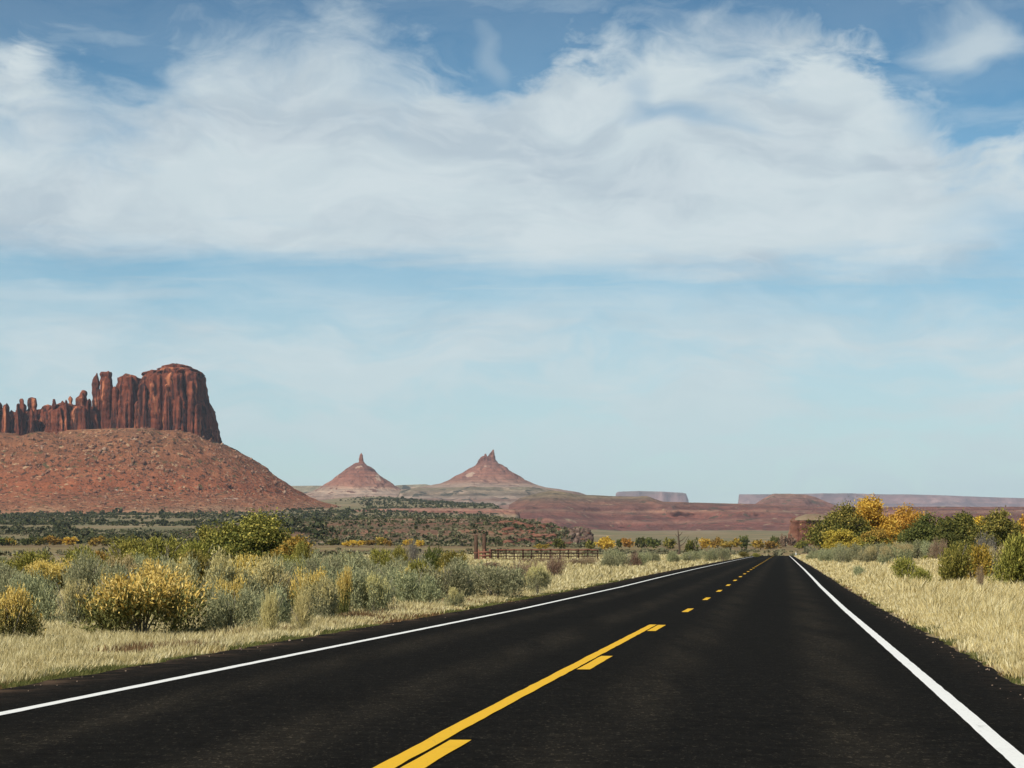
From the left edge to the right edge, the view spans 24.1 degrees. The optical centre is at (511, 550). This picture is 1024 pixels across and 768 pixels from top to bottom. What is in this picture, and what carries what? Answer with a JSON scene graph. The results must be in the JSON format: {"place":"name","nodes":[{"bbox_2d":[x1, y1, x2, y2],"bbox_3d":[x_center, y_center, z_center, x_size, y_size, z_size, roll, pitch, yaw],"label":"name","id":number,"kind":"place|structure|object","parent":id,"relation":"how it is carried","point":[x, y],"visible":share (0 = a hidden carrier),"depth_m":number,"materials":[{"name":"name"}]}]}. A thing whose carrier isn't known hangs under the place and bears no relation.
{"place":"outdoors","nodes":[
{"label":"outdoors","id":0,"kind":"place"},
{"bbox_2d":[0,363,340,513],"bbox_3d":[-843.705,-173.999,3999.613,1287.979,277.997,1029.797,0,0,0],"label":"butte","id":1,"kind":"object","parent":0,"point":[150,441],"visible":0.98,"depth_m":3782.53,"materials":[{"name":"stone"}]},
{"bbox_2d":[305,453,400,500],"bbox_3d":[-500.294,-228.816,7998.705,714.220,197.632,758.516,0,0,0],"label":"butte","id":2,"kind":"object","parent":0,"point":[360,478],"visible":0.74,"depth_m":7879.72,"materials":[{"name":"stone"}]},
{"bbox_2d":[292,484,428,492],"bbox_3d":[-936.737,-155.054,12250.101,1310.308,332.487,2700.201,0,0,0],"label":"mesa","id":3,"kind":"structure","parent":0,"point":[305,489],"depth_m":11528.97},
{"bbox_2d":[178,515,592,546],"bbox_3d":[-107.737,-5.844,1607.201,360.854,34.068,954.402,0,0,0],"label":"shrubs","id":4,"kind":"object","parent":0,"point":[405,529],"depth_m":1323.74,"materials":[{"name":"plant"}]},
{"bbox_2d":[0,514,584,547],"bbox_3d":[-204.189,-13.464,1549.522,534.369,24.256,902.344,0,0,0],"label":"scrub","id":5,"kind":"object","parent":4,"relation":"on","point":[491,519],"visible":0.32,"depth_m":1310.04,"materials":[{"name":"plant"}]},
{"bbox_2d":[499,520,590,544],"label":"boulders","id":6,"kind":"object","parent":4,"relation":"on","point":[533,534],"visible":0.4,"depth_m":1285.08,"materials":[{"name":"stone"}]},
{"bbox_2d":[568,527,593,543],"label":"boulders","id":7,"kind":"object","parent":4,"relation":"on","point":[577,536],"visible":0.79,"depth_m":1276.96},
{"bbox_2d":[397,487,551,508],"bbox_3d":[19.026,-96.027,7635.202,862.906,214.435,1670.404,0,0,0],"label":"mesa","id":8,"kind":"structure","parent":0,"point":[503,497],"depth_m":7415.02,"materials":[{"name":"stone"}]},
{"bbox_2d":[403,450,584,494],"bbox_3d":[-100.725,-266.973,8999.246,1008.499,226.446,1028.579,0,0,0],"label":"butte","id":9,"kind":"object","parent":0,"point":[489,470],"visible":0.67,"depth_m":8883.78,"materials":[{"name":"stone"}]},
{"bbox_2d":[0,497,1019,684],"bbox_3d":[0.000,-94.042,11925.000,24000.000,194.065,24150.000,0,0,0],"label":"ground","id":10,"kind":"structure","parent":0,"point":[731,535],"depth_m":2052.99,"materials":[{"name":"soil"}]},
{"bbox_2d":[0,571,29,600],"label":"sagebrush","id":11,"kind":"object","parent":10,"relation":"on","point":[4,583],"visible":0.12,"depth_m":47.66,"materials":[{"name":"green plant"}]},
{"bbox_2d":[0,580,47,639],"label":"rabbitbrush","id":12,"kind":"object","parent":10,"relation":"on","point":[13,609],"visible":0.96,"depth_m":35.44,"materials":[{"name":"yellow plant"}]},
{"bbox_2d":[8,548,64,573],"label":"greasewood","id":13,"kind":"object","parent":10,"relation":"on","point":[25,558],"visible":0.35,"depth_m":94.78,"materials":[{"name":"green plant"}]},
{"bbox_2d":[9,565,64,622],"bbox_3d":[-8.916,0.917,44.894,1.049,1.388,1.147,0,0,-4],"label":"sagebrush","id":14,"kind":"object","parent":10,"relation":"on","point":[42,591],"visible":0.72,"depth_m":44.74,"materials":[{"name":"green plant"}]},
{"bbox_2d":[30,556,73,591],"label":"rabbitbrush","id":15,"kind":"object","parent":10,"relation":"on","point":[55,569],"visible":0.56,"depth_m":69.67,"materials":[{"name":"yellow plant"}]},
{"bbox_2d":[56,544,94,564],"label":"greasewood","id":16,"kind":"object","parent":10,"relation":"on","point":[89,550],"visible":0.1,"depth_m":99.84,"materials":[{"name":"green plant"}]},
{"bbox_2d":[56,574,96,624],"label":"bush","id":17,"kind":"object","parent":10,"relation":"on","point":[69,605],"visible":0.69,"depth_m":41.85,"materials":[{"name":"plant"}]},
{"bbox_2d":[60,547,105,591],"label":"sagebrush","id":18,"kind":"object","parent":10,"relation":"on","point":[79,571],"visible":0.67,"depth_m":61.81,"materials":[{"name":"green plant"}]},
{"bbox_2d":[92,559,140,590],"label":"sagebrush","id":19,"kind":"object","parent":10,"relation":"on","point":[121,569],"visible":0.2,"depth_m":54.84,"materials":[{"name":"green plant"}]},
{"bbox_2d":[105,553,143,577],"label":"rabbitbrush","id":20,"kind":"object","parent":10,"relation":"on","point":[126,562],"visible":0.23,"depth_m":67.86,"materials":[{"name":"plant"}]},
{"bbox_2d":[104,534,155,560],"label":"greasewood","id":21,"kind":"object","parent":10,"relation":"on","point":[126,545],"visible":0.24,"depth_m":107.95,"materials":[{"name":"green plant"}]},
{"bbox_2d":[118,546,164,567],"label":"greasewood","id":22,"kind":"object","parent":10,"relation":"on","point":[142,551],"visible":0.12,"depth_m":87.82,"materials":[{"name":"green plant"}]},
{"bbox_2d":[67,557,219,634],"bbox_3d":[-5.720,0.874,37.523,2.398,1.586,2.214,0,0,-26],"label":"rabbitbrush","id":23,"kind":"object","parent":10,"relation":"on","point":[151,593],"visible":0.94,"depth_m":37.13,"materials":[{"name":"yellow plant"}]},
{"bbox_2d":[144,533,184,565],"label":"greasewood","id":24,"kind":"object","parent":10,"relation":"on","point":[171,545],"visible":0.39,"depth_m":111.86,"materials":[{"name":"green plant"}]},
{"bbox_2d":[0,515,329,543],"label":"scrub","id":25,"kind":"object","parent":10,"relation":"on","point":[316,533],"visible":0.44,"depth_m":1368.36,"materials":[{"name":"plant"}]},
{"bbox_2d":[155,553,203,600],"bbox_3d":[-8.450,0.810,59.941,1.409,1.630,1.482,0,0,13],"label":"sagebrush","id":26,"kind":"object","parent":10,"relation":"on","point":[194,566],"visible":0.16,"depth_m":59.91,"materials":[{"name":"green plant"}]},
{"bbox_2d":[0,506,360,514],"bbox_3d":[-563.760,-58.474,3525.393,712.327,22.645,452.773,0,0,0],"label":"scrub","id":27,"kind":"object","parent":10,"relation":"on","point":[115,510],"visible":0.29,"depth_m":3374.77,"materials":[{"name":"plant"}]},
{"bbox_2d":[163,556,199,608],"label":"rabbitbrush","id":28,"kind":"object","parent":10,"relation":"on","point":[183,569],"visible":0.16,"depth_m":51.90,"materials":[{"name":"plant"}]},
{"bbox_2d":[173,548,211,583],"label":"greasewood","id":29,"kind":"object","parent":10,"relation":"on","point":[198,556],"visible":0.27,"depth_m":77.78,"materials":[{"name":"green plant"}]},
{"bbox_2d":[176,537,217,559],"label":"greasewood","id":30,"kind":"object","parent":10,"relation":"on","point":[194,544],"visible":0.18,"depth_m":105.59,"materials":[{"name":"green plant"}]},
{"bbox_2d":[185,522,215,549],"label":"willow tree","id":31,"kind":"object","parent":10,"relation":"on","point":[203,534],"visible":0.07,"depth_m":121.49,"materials":[{"name":"green plant"}]},
{"bbox_2d":[199,583,262,632],"bbox_3d":[-4.419,1.016,38.005,1.073,1.056,0.875,0,0,-8],"label":"sagebrush","id":32,"kind":"object","parent":10,"relation":"on","point":[221,613],"visible":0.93,"depth_m":37.91,"materials":[{"name":"green plant"}]},
{"bbox_2d":[214,569,248,620],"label":"rabbitbrush","id":33,"kind":"object","parent":10,"relation":"on","point":[236,589],"visible":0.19,"depth_m":40.93,"materials":[{"name":"yellow plant"}]},
{"bbox_2d":[202,544,266,607],"bbox_3d":[-5.078,0.796,43.998,1.190,1.858,1.297,0,0,-8],"label":"rabbitbrush","id":34,"kind":"object","parent":10,"relation":"on","point":[222,567],"visible":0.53,"depth_m":43.75,"materials":[{"name":"green plant"}]},
{"bbox_2d":[210,549,263,574],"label":"rabbitbrush","id":35,"kind":"object","parent":10,"relation":"on","point":[243,561],"visible":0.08,"depth_m":69.82,"materials":[{"name":"yellow plant"}]},
{"bbox_2d":[200,506,299,563],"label":"willow tree","id":36,"kind":"object","parent":10,"relation":"on","point":[256,536],"visible":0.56,"depth_m":117.31,"materials":[{"name":"green plant"}]},
{"bbox_2d":[0,508,500,532],"bbox_3d":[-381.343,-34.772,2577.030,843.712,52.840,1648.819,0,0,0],"label":"scrub","id":37,"kind":"object","parent":10,"relation":"on","point":[61,521],"visible":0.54,"depth_m":2713.53,"materials":[{"name":"plant"}]},
{"bbox_2d":[257,588,281,630],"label":"bunch grass","id":38,"kind":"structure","parent":10,"relation":"on","point":[269,616],"depth_m":36.91,"materials":[{"name":"beige plant"}]},
{"bbox_2d":[248,551,293,612],"bbox_3d":[-4.829,0.846,47.106,0.990,1.746,1.161,0,0,-37],"label":"rabbitbrush","id":39,"kind":"object","parent":10,"relation":"on","point":[269,577],"visible":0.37,"depth_m":46.90,"materials":[{"name":"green plant"}]},
{"bbox_2d":[251,580,293,622],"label":"sagebrush","id":40,"kind":"object","parent":10,"relation":"on","point":[284,609],"visible":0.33,"depth_m":39.90,"materials":[{"name":"green plant"}]},
{"bbox_2d":[264,553,297,581],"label":"sagebrush","id":41,"kind":"object","parent":10,"relation":"on","point":[289,567],"visible":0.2,"depth_m":75.90,"materials":[{"name":"green plant"}]},
{"bbox_2d":[264,534,319,564],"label":"willow tree","id":42,"kind":"object","parent":10,"relation":"on","point":[286,546],"visible":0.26,"depth_m":115.84,"materials":[{"name":"green plant"}]},
{"bbox_2d":[0,546,598,556],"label":"scrub","id":43,"kind":"object","parent":10,"relation":"on","point":[325,552],"visible":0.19,"depth_m":540.05,"materials":[{"name":"plant"}]},
{"bbox_2d":[291,540,312,562],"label":"greasewood","id":44,"kind":"object","parent":10,"relation":"on","point":[300,547],"visible":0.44,"depth_m":111.85,"materials":[{"name":"green plant"}]},
{"bbox_2d":[291,581,315,628],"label":"bunch grass","id":45,"kind":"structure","parent":10,"relation":"on","point":[304,607],"depth_m":37.49,"materials":[{"name":"beige plant"}]},
{"bbox_2d":[286,565,326,614],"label":"rabbitbrush","id":46,"kind":"object","parent":10,"relation":"on","point":[293,594],"visible":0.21,"depth_m":46.95,"materials":[{"name":"yellow plant"}]},
{"bbox_2d":[294,549,322,574],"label":"sagebrush","id":47,"kind":"object","parent":10,"relation":"on","point":[305,563],"visible":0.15,"depth_m":83.83,"materials":[{"name":"green plant"}]},
{"bbox_2d":[0,578,630,688],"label":"green weeds","id":48,"kind":"object","parent":10,"relation":"on","point":[79,672],"visible":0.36,"depth_m":28.03,"materials":[{"name":"plant"}]},
{"bbox_2d":[0,573,638,688],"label":"dry grass","id":49,"kind":"structure","parent":10,"relation":"on","point":[24,654],"depth_m":33.45,"materials":[{"name":"plant"}]},
{"bbox_2d":[301,573,340,618],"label":"bush","id":50,"kind":"object","parent":10,"relation":"on","point":[321,604],"visible":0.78,"depth_m":43.87,"materials":[{"name":"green plant"}]},
{"bbox_2d":[303,554,349,580],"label":"sagebrush","id":51,"kind":"object","parent":10,"relation":"on","point":[309,564],"visible":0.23,"depth_m":77.85,"materials":[{"name":"green plant"}]},
{"bbox_2d":[316,557,367,611],"bbox_3d":[-3.530,0.867,50.044,1.153,1.616,1.213,0,0,16],"label":"sagebrush","id":52,"kind":"object","parent":10,"relation":"on","point":[356,589],"visible":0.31,"depth_m":49.84,"materials":[{"name":"green plant"}]},
{"bbox_2d":[334,560,352,614],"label":"rabbitbrush","id":53,"kind":"object","parent":10,"relation":"on","point":[345,587],"visible":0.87,"depth_m":47.94,"materials":[{"name":"yellow plant"}]},
{"bbox_2d":[321,548,366,573],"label":"sagebrush","id":54,"kind":"object","parent":10,"relation":"on","point":[357,558],"visible":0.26,"depth_m":91.73,"materials":[{"name":"green plant"}]},
{"bbox_2d":[353,563,399,610],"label":"sagebrush","id":55,"kind":"object","parent":10,"relation":"on","point":[381,579],"visible":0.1,"depth_m":51.94,"materials":[{"name":"green plant"}]},
{"bbox_2d":[361,570,393,611],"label":"rabbitbrush","id":56,"kind":"object","parent":10,"relation":"on","point":[372,588],"visible":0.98,"depth_m":49.89,"materials":[{"name":"green plant"}]},
{"bbox_2d":[369,546,391,569],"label":"greasewood","id":57,"kind":"object","parent":10,"relation":"on","point":[376,555],"visible":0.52,"depth_m":119.89,"materials":[{"name":"green plant"}]},
{"bbox_2d":[17,553,751,582],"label":"dry grass","id":58,"kind":"structure","parent":10,"relation":"on","point":[578,570],"depth_m":166.56,"materials":[{"name":"plant"}]},
{"bbox_2d":[383,555,434,575],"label":"sagebrush","id":59,"kind":"object","parent":10,"relation":"on","point":[395,563],"visible":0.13,"depth_m":83.70,"materials":[{"name":"green plant"}]},
{"bbox_2d":[385,565,444,602],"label":"sagebrush","id":60,"kind":"object","parent":10,"relation":"on","point":[414,589],"visible":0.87,"depth_m":57.68,"materials":[{"name":"green plant"}]},
{"bbox_2d":[405,536,426,562],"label":"dry shrub","id":61,"kind":"object","parent":10,"relation":"on","point":[413,552],"visible":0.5,"depth_m":117.88,"materials":[{"name":"plant"}]},
{"bbox_2d":[335,496,501,508],"bbox_3d":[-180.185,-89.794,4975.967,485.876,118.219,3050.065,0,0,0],"label":"scrub","id":62,"kind":"object","parent":10,"relation":"on","point":[368,504],"visible":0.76,"depth_m":4249.91,"materials":[{"name":"plant"}]},
{"bbox_2d":[406,558,432,583],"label":"greasewood","id":63,"kind":"object","parent":10,"relation":"on","point":[412,565],"visible":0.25,"depth_m":79.97,"materials":[{"name":"green plant"}]},
{"bbox_2d":[420,544,442,570],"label":"greasewood","id":64,"kind":"object","parent":10,"relation":"on","point":[433,555],"visible":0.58,"depth_m":117.79,"materials":[{"name":"green plant"}]},
{"bbox_2d":[356,507,520,518],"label":"ledge","id":65,"kind":"object","parent":10,"relation":"on","point":[509,513],"visible":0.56,"depth_m":3331.32,"materials":[{"name":"stone"}]},
{"bbox_2d":[417,555,477,599],"bbox_3d":[-1.707,0.860,64.068,1.494,1.545,1.977,0,0,37],"label":"sagebrush","id":66,"kind":"object","parent":10,"relation":"on","point":[457,579],"visible":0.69,"depth_m":63.80,"materials":[{"name":"green plant"}]},
{"bbox_2d":[433,550,468,571],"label":"greasewood","id":67,"kind":"object","parent":10,"relation":"on","point":[446,557],"visible":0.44,"depth_m":111.75,"materials":[{"name":"green plant"}]},
{"bbox_2d":[443,586,465,606],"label":"rabbitbrush","id":68,"kind":"object","parent":10,"relation":"on","point":[454,595],"visible":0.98,"depth_m":54.94,"materials":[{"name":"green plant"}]},
{"bbox_2d":[460,561,528,597],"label":"sagebrush","id":69,"kind":"object","parent":10,"relation":"on","point":[504,581],"visible":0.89,"depth_m":65.74,"materials":[{"name":"green plant"}]},
{"bbox_2d":[524,563,552,592],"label":"rabbitbrush","id":70,"kind":"object","parent":10,"relation":"on","point":[533,576],"visible":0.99,"depth_m":71.92,"materials":[{"name":"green plant"}]},
{"bbox_2d":[491,549,598,559],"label":"corral fence","id":71,"kind":"object","parent":10,"relation":"on","point":[541,552],"visible":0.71,"depth_m":262.40,"materials":[{"name":"wood"}]},
{"bbox_2d":[546,552,566,575],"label":"dry shrub","id":72,"kind":"object","parent":10,"relation":"on","point":[554,568],"visible":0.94,"depth_m":117.88,"materials":[{"name":"plant"}]},
{"bbox_2d":[599,552,624,566],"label":"sagebrush","id":73,"kind":"object","parent":10,"relation":"on","point":[611,560],"visible":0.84,"depth_m":177.69,"materials":[{"name":"green plant"}]},
{"bbox_2d":[601,546,633,565],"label":"sagebrush","id":74,"kind":"object","parent":10,"relation":"on","point":[621,554],"visible":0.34,"depth_m":181.79,"materials":[{"name":"green plant"}]},
{"bbox_2d":[595,546,816,555],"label":"scrub","id":75,"kind":"object","parent":10,"relation":"on","point":[779,552],"visible":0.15,"depth_m":899.65,"materials":[{"name":"plant"}]},
{"bbox_2d":[788,514,830,544],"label":"rock outcrop","id":76,"kind":"object","parent":10,"relation":"on","point":[794,527],"visible":0.45,"depth_m":1489.14,"materials":[{"name":"stone"}]},
{"bbox_2d":[798,496,873,550],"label":"cottonwood","id":77,"kind":"object","parent":10,"relation":"on","point":[845,519],"visible":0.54,"depth_m":299.03,"materials":[{"name":"green plant"}]},
{"bbox_2d":[819,528,861,560],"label":"bush","id":78,"kind":"object","parent":10,"relation":"on","point":[834,538],"visible":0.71,"depth_m":277.50,"materials":[{"name":"yellow plant"}]},
{"bbox_2d":[833,547,852,562],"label":"sagebrush","id":79,"kind":"object","parent":10,"relation":"on","point":[844,554],"visible":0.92,"depth_m":220.07,"materials":[{"name":"green plant"}]},
{"bbox_2d":[857,544,881,561],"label":"rabbitbrush","id":80,"kind":"object","parent":10,"relation":"on","point":[870,554],"visible":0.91,"depth_m":224.65,"materials":[{"name":"green plant"}]},
{"bbox_2d":[858,527,892,547],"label":"cottonwood","id":81,"kind":"object","parent":10,"relation":"on","point":[878,536],"visible":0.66,"depth_m":281.06,"materials":[{"name":"yellow plant"}]},
{"bbox_2d":[853,494,904,543],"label":"cottonwood","id":82,"kind":"object","parent":10,"relation":"on","point":[867,507],"visible":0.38,"depth_m":311.03,"materials":[{"name":"yellow plant"}]},
{"bbox_2d":[876,545,895,563],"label":"rabbitbrush","id":83,"kind":"object","parent":10,"relation":"on","point":[886,555],"visible":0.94,"depth_m":204.57,"materials":[{"name":"green plant"}]},
{"bbox_2d":[794,554,1009,575],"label":"golden grass","id":84,"kind":"structure","parent":10,"relation":"on","point":[824,566],"depth_m":183.47,"materials":[{"name":"plant"}]},
{"bbox_2d":[891,541,914,559],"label":"rabbitbrush","id":85,"kind":"object","parent":10,"relation":"on","point":[907,550],"visible":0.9,"depth_m":214.83,"materials":[{"name":"green plant"}]},
{"bbox_2d":[889,556,917,578],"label":"greasewood","id":86,"kind":"object","parent":10,"relation":"on","point":[904,566],"visible":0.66,"depth_m":91.90,"materials":[{"name":"green plant"}]},
{"bbox_2d":[883,501,930,544],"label":"cottonwood","id":87,"kind":"object","parent":10,"relation":"on","point":[903,517],"visible":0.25,"depth_m":316.28,"materials":[{"name":"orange plant"}]},
{"bbox_2d":[892,510,942,553],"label":"juniper","id":88,"kind":"object","parent":10,"relation":"on","point":[924,529],"visible":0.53,"depth_m":260.93,"materials":[{"name":"green plant"}]},
{"bbox_2d":[823,564,1023,683],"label":"golden grass","id":89,"kind":"structure","parent":10,"relation":"on","point":[987,617],"depth_m":48.30,"materials":[{"name":"plant"}]},
{"bbox_2d":[834,579,1023,685],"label":"green weeds","id":90,"kind":"object","parent":10,"relation":"on","point":[1017,680],"visible":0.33,"depth_m":32.22,"materials":[{"name":"plant"}]},
{"bbox_2d":[927,538,947,558],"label":"dry shrub","id":91,"kind":"object","parent":10,"relation":"on","point":[936,549],"visible":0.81,"depth_m":224.79,"materials":[{"name":"plant"}]},
{"bbox_2d":[929,508,977,549],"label":"juniper","id":92,"kind":"object","parent":10,"relation":"on","point":[950,531],"visible":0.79,"depth_m":236.97,"materials":[{"name":"green plant"}]},
{"bbox_2d":[937,539,977,581],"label":"greasewood","id":93,"kind":"object","parent":10,"relation":"on","point":[954,562],"visible":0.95,"depth_m":91.73,"materials":[{"name":"green plant"}]},
{"bbox_2d":[961,542,993,579],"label":"autumn shrub","id":94,"kind":"object","parent":10,"relation":"on","point":[984,557],"visible":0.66,"depth_m":94.58,"materials":[{"name":"yellow plant"}]},
{"bbox_2d":[961,505,1023,555],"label":"cottonwood","id":95,"kind":"object","parent":10,"relation":"on","point":[1000,525],"visible":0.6,"depth_m":214.39,"materials":[{"name":"green plant"}]},
{"bbox_2d":[985,531,1023,584],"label":"greasewood","id":96,"kind":"object","parent":10,"relation":"on","point":[1012,555],"visible":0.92,"depth_m":79.58,"materials":[{"name":"green plant"}]},
{"bbox_2d":[0,556,1023,767],"bbox_3d":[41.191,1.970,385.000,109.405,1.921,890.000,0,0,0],"label":"road","id":97,"kind":"structure","parent":0,"point":[777,662],"depth_m":19.76,"materials":[{"name":"asphalt"}]},
{"bbox_2d":[0,557,748,714],"bbox_3d":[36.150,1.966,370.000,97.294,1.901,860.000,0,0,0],"label":"road edge line","id":98,"kind":"object","parent":97,"relation":"on","point":[96,694],"visible":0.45,"depth_m":24.75,"materials":[{"name":"white paint"}]},
{"bbox_2d":[373,625,654,767],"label":"road centre line","id":99,"kind":"object","parent":97,"relation":"on","point":[419,748],"visible":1,"depth_m":17.20,"materials":[{"name":"yellow paint"}]},
{"bbox_2d":[401,565,757,767],"bbox_3d":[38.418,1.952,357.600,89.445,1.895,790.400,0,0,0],"label":"road dashed line","id":100,"kind":"object","parent":97,"relation":"on","point":[431,756],"visible":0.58,"depth_m":14.14,"materials":[{"name":"yellow paint"}]},
{"bbox_2d":[790,556,1023,767],"bbox_3d":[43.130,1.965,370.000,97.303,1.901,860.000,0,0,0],"label":"road edge line","id":101,"kind":"object","parent":97,"relation":"on","point":[1011,754],"visible":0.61,"depth_m":18.67,"materials":[{"name":"white paint"}]},
{"bbox_2d":[0,0,1023,503],"label":"sky","id":102,"kind":"structure","parent":0,"point":[709,251],"materials":[{"name":"blue"}]},
{"bbox_2d":[616,491,688,501],"bbox_3d":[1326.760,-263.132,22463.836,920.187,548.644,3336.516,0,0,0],"label":"mesa","id":103,"kind":"structure","parent":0,"point":[670,496],"depth_m":21492.69,"materials":[{"name":"stone"}]},
{"bbox_2d":[509,490,1023,530],"bbox_3d":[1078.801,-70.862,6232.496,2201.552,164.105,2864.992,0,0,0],"label":"mesa","id":104,"kind":"structure","parent":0,"point":[613,513],"depth_m":5633.92,"materials":[{"name":"stone"}]},
{"bbox_2d":[756,494,836,506],"bbox_3d":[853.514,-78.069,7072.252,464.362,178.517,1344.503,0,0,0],"label":"mesa","id":105,"kind":"structure","parent":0,"point":[792,499],"depth_m":6921.74,"materials":[{"name":"stone"}]},
{"bbox_2d":[738,493,1023,506],"bbox_3d":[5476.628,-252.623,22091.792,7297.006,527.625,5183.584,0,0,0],"label":"mesa","id":106,"kind":"structure","parent":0,"point":[890,500],"depth_m":21413.59,"materials":[{"name":"stone"}]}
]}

